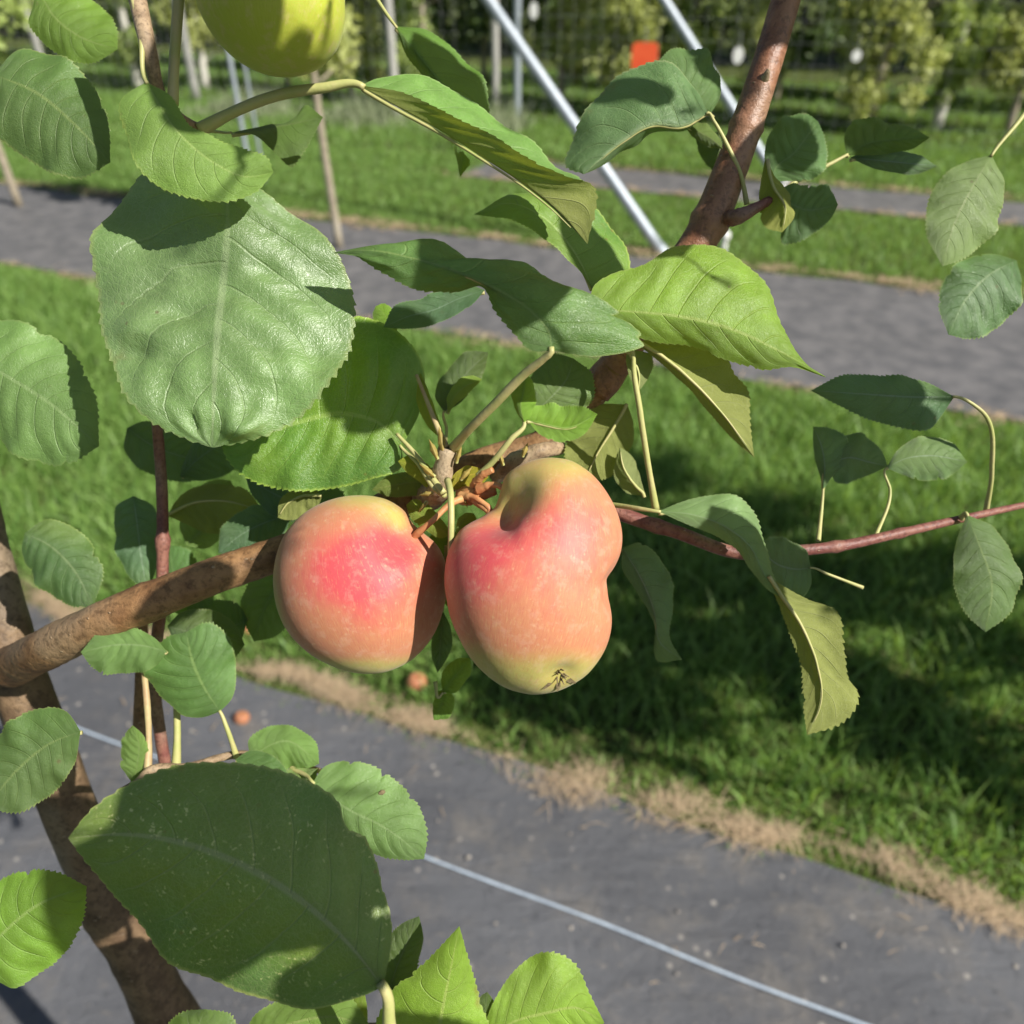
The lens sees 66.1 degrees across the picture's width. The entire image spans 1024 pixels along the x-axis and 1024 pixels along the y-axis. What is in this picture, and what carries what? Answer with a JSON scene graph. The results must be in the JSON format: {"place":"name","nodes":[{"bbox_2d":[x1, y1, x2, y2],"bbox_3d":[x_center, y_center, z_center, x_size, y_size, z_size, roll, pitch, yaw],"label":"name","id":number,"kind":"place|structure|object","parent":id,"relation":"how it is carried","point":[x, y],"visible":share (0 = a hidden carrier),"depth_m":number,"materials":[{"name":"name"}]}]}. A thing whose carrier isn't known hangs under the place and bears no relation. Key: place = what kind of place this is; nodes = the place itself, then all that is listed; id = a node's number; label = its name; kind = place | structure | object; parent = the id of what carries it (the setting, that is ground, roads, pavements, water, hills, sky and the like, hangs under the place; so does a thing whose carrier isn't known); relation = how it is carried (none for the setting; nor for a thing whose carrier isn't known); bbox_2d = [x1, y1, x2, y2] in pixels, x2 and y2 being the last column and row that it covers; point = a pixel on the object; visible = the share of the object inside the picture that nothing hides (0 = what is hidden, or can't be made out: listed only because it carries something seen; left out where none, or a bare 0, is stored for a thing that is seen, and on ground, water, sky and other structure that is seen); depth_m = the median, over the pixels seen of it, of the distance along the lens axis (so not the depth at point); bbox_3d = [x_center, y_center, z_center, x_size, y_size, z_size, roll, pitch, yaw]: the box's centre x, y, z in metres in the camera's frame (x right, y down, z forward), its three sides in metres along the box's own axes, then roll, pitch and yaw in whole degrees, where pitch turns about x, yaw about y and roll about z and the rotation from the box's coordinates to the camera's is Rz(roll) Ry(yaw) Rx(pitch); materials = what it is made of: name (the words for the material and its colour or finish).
{"place":"outdoors","nodes":[
{"label":"outdoors","id":0,"kind":"place"},
{"bbox_2d":[285,78,291,86],"bbox_3d":[-3.134,-7.226,10.360,1.001,2.954,1.072,-13,37,-18],"label":"young tree","id":1,"kind":"object","parent":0,"point":[287,82],"visible":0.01,"depth_m":11.08,"materials":[{"name":"green plant"}]},
{"bbox_2d":[108,126,489,178],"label":"grass","id":2,"kind":"structure","parent":0,"point":[418,159],"depth_m":7.22,"materials":[{"name":"green plant"}]},
{"bbox_2d":[0,0,1023,925],"bbox_3d":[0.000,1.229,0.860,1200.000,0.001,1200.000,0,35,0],"label":"ground","id":3,"kind":"structure","parent":0,"point":[816,72],"depth_m":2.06,"materials":[{"name":"green plant"}]},
{"bbox_2d":[8,4,49,53],"bbox_3d":[-8.434,-9.585,13.693,1.213,2.998,1.318,0,35,0],"label":"young tree","id":4,"kind":"object","parent":3,"relation":"on","point":[19,29],"visible":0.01,"depth_m":14.16,"materials":[{"name":"green plant"}]},
{"bbox_2d":[25,0,90,67],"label":"young tree","id":5,"kind":"object","parent":3,"relation":"on","point":[47,49],"visible":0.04,"depth_m":12.03,"materials":[{"name":"green plant"}]},
{"bbox_2d":[99,0,159,87],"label":"young tree","id":6,"kind":"object","parent":3,"relation":"on","point":[128,46],"visible":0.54,"depth_m":10.70,"materials":[{"name":"green plant"}]},
{"bbox_2d":[104,0,170,61],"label":"young tree","id":7,"kind":"object","parent":3,"relation":"on","point":[130,19],"visible":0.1,"depth_m":13.30,"materials":[{"name":"green plant"}]},
{"bbox_2d":[148,0,219,89],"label":"young tree","id":8,"kind":"object","parent":3,"relation":"on","point":[201,32],"visible":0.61,"depth_m":10.56,"materials":[{"name":"green plant"}]},
{"bbox_2d":[225,50,248,150],"bbox_3d":[-1.880,-3.136,5.159,0.041,2.220,0.041,0,35,0],"label":"trellis post","id":9,"kind":"object","parent":3,"relation":"on","point":[235,93],"visible":0.33,"depth_m":5.34,"materials":[{"name":"metal"}]},
{"bbox_2d":[243,65,264,184],"bbox_3d":[-2.006,-3.561,5.765,0.029,2.220,0.029,0,35,0],"label":"trellis post","id":10,"kind":"object","parent":3,"relation":"on","point":[252,111],"visible":0.45,"depth_m":6.08,"materials":[{"name":"metal"}]},
{"bbox_2d":[339,0,360,77],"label":"young tree","id":11,"kind":"object","parent":3,"relation":"on","point":[353,2],"visible":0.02,"depth_m":11.53,"materials":[{"name":"green plant"}]},
{"bbox_2d":[180,79,542,140],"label":"weeds","id":12,"kind":"object","parent":3,"relation":"on","point":[355,112],"visible":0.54,"depth_m":8.73,"materials":[{"name":"green plant"}]},
{"bbox_2d":[339,0,388,99],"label":"young tree","id":13,"kind":"object","parent":3,"relation":"on","point":[363,34],"visible":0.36,"depth_m":9.81,"materials":[{"name":"green plant"}]},
{"bbox_2d":[368,0,452,60],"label":"young tree","id":14,"kind":"object","parent":3,"relation":"on","point":[435,21],"visible":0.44,"depth_m":11.28,"materials":[{"name":"green plant"}]},
{"bbox_2d":[406,672,426,691],"bbox_3d":[-0.239,0.422,1.969,0.051,0.055,0.049,0,35,0],"label":"fallen apple","id":15,"kind":"object","parent":3,"relation":"on","point":[413,680],"visible":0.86,"depth_m":1.95,"materials":[{"name":"food"}]},
{"bbox_2d":[385,0,457,74],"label":"young tree","id":16,"kind":"object","parent":3,"relation":"on","point":[410,17],"visible":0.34,"depth_m":9.25,"materials":[{"name":"green plant"}]},
{"bbox_2d":[443,0,512,81],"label":"young tree","id":17,"kind":"object","parent":3,"relation":"on","point":[478,7],"visible":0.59,"depth_m":11.23,"materials":[{"name":"green plant"}]},
{"bbox_2d":[0,0,1022,77],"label":"woodland","id":18,"kind":"object","parent":3,"relation":"on","point":[807,22],"visible":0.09,"depth_m":14.43,"materials":[{"name":"green plant"}]},
{"bbox_2d":[0,602,1023,1023],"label":"fabric strip","id":19,"kind":"object","parent":3,"relation":"on","point":[804,918],"visible":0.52,"depth_m":1.51,"materials":[{"name":"grey fabric"}]},
{"bbox_2d":[234,710,249,724],"bbox_3d":[-0.647,0.491,1.883,0.037,0.040,0.036,0,35,0],"label":"fallen apple","id":20,"kind":"object","parent":19,"relation":"on","point":[241,717],"visible":1,"depth_m":1.87,"materials":[{"name":"orange food"}]},
{"bbox_2d":[78,727,866,1023],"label":"marking line","id":21,"kind":"object","parent":19,"relation":"on","point":[850,1019],"visible":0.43,"depth_m":1.46,"materials":[{"name":"white paint"}]},
{"bbox_2d":[59,682,961,983],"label":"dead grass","id":22,"kind":"structure","parent":19,"relation":"on","point":[675,948],"depth_m":1.50,"materials":[{"name":"plant"}]},
{"bbox_2d":[0,0,1023,1023],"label":"apple tree","id":23,"kind":"object","parent":19,"relation":"on","point":[261,357],"visible":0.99,"depth_m":0.31,"materials":[{"name":"green plant"}]},
{"bbox_2d":[195,0,344,77],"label":"green apple","id":24,"kind":"object","parent":23,"relation":"hanging from","point":[285,38],"visible":1,"depth_m":0.27,"materials":[{"name":"green food"}]},
{"bbox_2d":[273,495,445,673],"bbox_3d":[-0.060,0.029,0.314,0.068,0.067,0.064,0,35,0],"label":"apple","id":25,"kind":"object","parent":23,"relation":"hanging from","point":[358,584],"visible":0.98,"depth_m":0.29,"materials":[{"name":"food"}]},
{"bbox_2d":[444,458,621,694],"bbox_3d":[0.008,0.024,0.296,0.067,0.079,0.069,0,35,0],"label":"apple","id":26,"kind":"object","parent":23,"relation":"hanging from","point":[533,555],"visible":1,"depth_m":0.27,"materials":[{"name":"food"}]},
{"bbox_2d":[123,676,1018,975],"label":"soil crumbs","id":27,"kind":"object","parent":19,"relation":"on","point":[1015,966],"visible":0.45,"depth_m":1.48,"materials":[{"name":"soil"}]},
{"bbox_2d":[0,184,1023,420],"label":"fabric strip","id":28,"kind":"object","parent":3,"relation":"on","point":[833,328],"visible":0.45,"depth_m":4.11,"materials":[{"name":"grey fabric"}]},
{"bbox_2d":[0,0,34,206],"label":"young tree","id":29,"kind":"object","parent":28,"relation":"on","point":[10,8],"visible":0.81,"depth_m":5.28,"materials":[{"name":"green plant"}]},
{"bbox_2d":[287,3,363,248],"bbox_3d":[-1.131,-2.828,4.181,0.737,2.838,0.683,29,44,35],"label":"young tree","id":30,"kind":"object","parent":28,"relation":"on","point":[345,60],"visible":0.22,"depth_m":4.53,"materials":[{"name":"green plant"}]},
{"bbox_2d":[0,259,1023,426],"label":"dead grass","id":31,"kind":"structure","parent":28,"relation":"on","point":[791,384],"depth_m":3.68,"materials":[{"name":"plant"}]},
{"bbox_2d":[0,0,1023,152],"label":"wire fence","id":32,"kind":"object","parent":3,"relation":"on","point":[390,49],"visible":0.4,"depth_m":8.57,"materials":[{"name":"metal"}]},
{"bbox_2d":[530,2,537,18],"bbox_3d":[0.222,-5.146,7.965,0.083,0.270,0.025,7,36,10],"label":"white tag","id":33,"kind":"object","parent":32,"relation":"attached to","point":[533,10],"visible":1,"depth_m":7.99,"materials":[{"name":"plastic"}]},
{"bbox_2d":[631,28,657,68],"bbox_3d":[1.324,-4.598,7.824,0.260,0.366,0.025,5,35,8],"label":"orange marker","id":34,"kind":"object","parent":32,"relation":"attached to","point":[643,53],"visible":0.84,"depth_m":7.83,"materials":[{"name":"plastic"}]},
{"bbox_2d":[733,37,743,63],"bbox_3d":[2.174,-4.440,7.530,0.100,0.269,0.025,6,36,9],"label":"white tag","id":35,"kind":"object","parent":32,"relation":"attached to","point":[738,53],"visible":1,"depth_m":7.55,"materials":[{"name":"plastic"}]},
{"bbox_2d":[851,34,861,61],"bbox_3d":[3.200,-4.289,7.279,0.086,0.220,0.025,7,36,10],"label":"white tag","id":36,"kind":"object","parent":32,"relation":"attached to","point":[856,55],"visible":1,"depth_m":7.30,"materials":[{"name":"plastic"}]},
{"bbox_2d":[0,179,1023,297],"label":"dead grass","id":37,"kind":"structure","parent":3,"relation":"on","point":[902,281],"depth_m":5.15,"materials":[{"name":"plant"}]},
{"bbox_2d":[513,0,520,122],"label":"trellis post","id":38,"kind":"object","parent":3,"relation":"on","point":[516,56],"visible":0.68,"depth_m":8.35,"materials":[{"name":"metal"}]},
{"bbox_2d":[17,570,1023,950],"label":"dead grass","id":39,"kind":"structure","parent":3,"relation":"on","point":[761,830],"depth_m":1.68,"materials":[{"name":"plant"}]},
{"bbox_2d":[521,0,598,98],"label":"young tree","id":40,"kind":"object","parent":3,"relation":"on","point":[566,10],"visible":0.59,"depth_m":9.29,"materials":[{"name":"green plant"}]},
{"bbox_2d":[521,0,602,70],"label":"young tree","id":41,"kind":"object","parent":3,"relation":"on","point":[537,24],"visible":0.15,"depth_m":10.77,"materials":[{"name":"green plant"}]},
{"bbox_2d":[564,62,567,92],"bbox_3d":[0.738,-6.714,10.268,0.086,2.220,0.086,0,35,0],"label":"trellis post","id":42,"kind":"object","parent":3,"relation":"on","point":[565,83],"visible":0.12,"depth_m":10.80,"materials":[{"name":"metal"}]},
{"bbox_2d":[481,0,667,253],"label":"brace pole","id":43,"kind":"object","parent":3,"relation":"on","point":[533,65],"visible":0.75,"depth_m":4.66,"materials":[{"name":"metal"}]},
{"bbox_2d":[556,0,680,86],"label":"young tree","id":44,"kind":"object","parent":3,"relation":"on","point":[636,25],"visible":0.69,"depth_m":8.69,"materials":[{"name":"green plant"}]},
{"bbox_2d":[630,0,726,56],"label":"young tree","id":45,"kind":"object","parent":3,"relation":"on","point":[668,32],"visible":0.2,"depth_m":10.44,"materials":[{"name":"green plant"}]},
{"bbox_2d":[658,0,745,58],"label":"young tree","id":46,"kind":"object","parent":3,"relation":"on","point":[714,13],"visible":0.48,"depth_m":8.76,"materials":[{"name":"green plant"}]},
{"bbox_2d":[658,0,787,184],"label":"brace pole","id":47,"kind":"object","parent":3,"relation":"on","point":[682,29],"visible":0.34,"depth_m":6.07,"materials":[{"name":"metal"}]},
{"bbox_2d":[721,231,729,248],"bbox_3d":[1.316,-1.667,4.874,0.059,0.140,0.058,0,35,0],"label":"irrigation stake","id":48,"kind":"object","parent":3,"relation":"on","point":[726,238],"visible":0.62,"depth_m":4.85,"materials":[{"name":"white plastic"}]},
{"bbox_2d":[441,170,1023,226],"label":"dead grass","id":49,"kind":"structure","parent":3,"relation":"on","point":[910,214],"depth_m":6.08,"materials":[{"name":"plant"}]},
{"bbox_2d":[463,163,1023,225],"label":"fabric strip","id":50,"kind":"object","parent":3,"relation":"on","point":[855,199],"visible":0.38,"depth_m":6.20,"materials":[{"name":"grey fabric"}]},
{"bbox_2d":[728,0,794,97],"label":"young tree","id":51,"kind":"object","parent":3,"relation":"on","point":[746,32],"visible":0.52,"depth_m":8.45,"materials":[{"name":"green plant"}]},
{"bbox_2d":[549,158,1019,201],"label":"dead grass","id":52,"kind":"structure","parent":3,"relation":"on","point":[756,177],"depth_m":6.40,"materials":[{"name":"plant"}]},
{"bbox_2d":[745,0,847,101],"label":"young tree","id":53,"kind":"object","parent":3,"relation":"on","point":[826,31],"visible":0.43,"depth_m":9.47,"materials":[{"name":"green plant"}]},
{"bbox_2d":[830,0,950,120],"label":"young tree","id":54,"kind":"object","parent":3,"relation":"on","point":[897,32],"visible":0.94,"depth_m":7.75,"materials":[{"name":"green plant"}]},
{"bbox_2d":[836,0,955,81],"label":"young tree","id":55,"kind":"object","parent":3,"relation":"on","point":[934,8],"visible":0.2,"depth_m":9.63,"materials":[{"name":"green plant"}]},
{"bbox_2d":[912,0,1008,133],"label":"young tree","id":56,"kind":"object","parent":3,"relation":"on","point":[952,33],"visible":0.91,"depth_m":7.80,"materials":[{"name":"green plant"}]},
{"bbox_2d":[927,0,1007,66],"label":"young tree","id":57,"kind":"object","parent":3,"relation":"on","point":[996,11],"visible":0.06,"depth_m":8.74,"materials":[{"name":"green plant"}]},
{"bbox_2d":[970,0,1023,135],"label":"young tree","id":58,"kind":"object","parent":3,"relation":"on","point":[1009,40],"visible":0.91,"depth_m":7.87,"materials":[{"name":"green plant"}]},
{"bbox_2d":[0,141,1023,297],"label":"grass","id":59,"kind":"structure","parent":0,"point":[276,179],"depth_m":5.59,"materials":[{"name":"green plant"}]},
{"bbox_2d":[0,46,1023,146],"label":"grass","id":60,"kind":"structure","parent":0,"point":[217,60],"depth_m":10.39,"materials":[{"name":"green plant"}]},
{"bbox_2d":[95,87,1023,202],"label":"grass","id":61,"kind":"structure","parent":0,"point":[943,152],"depth_m":7.60,"materials":[{"name":"green plant"}]}
]}

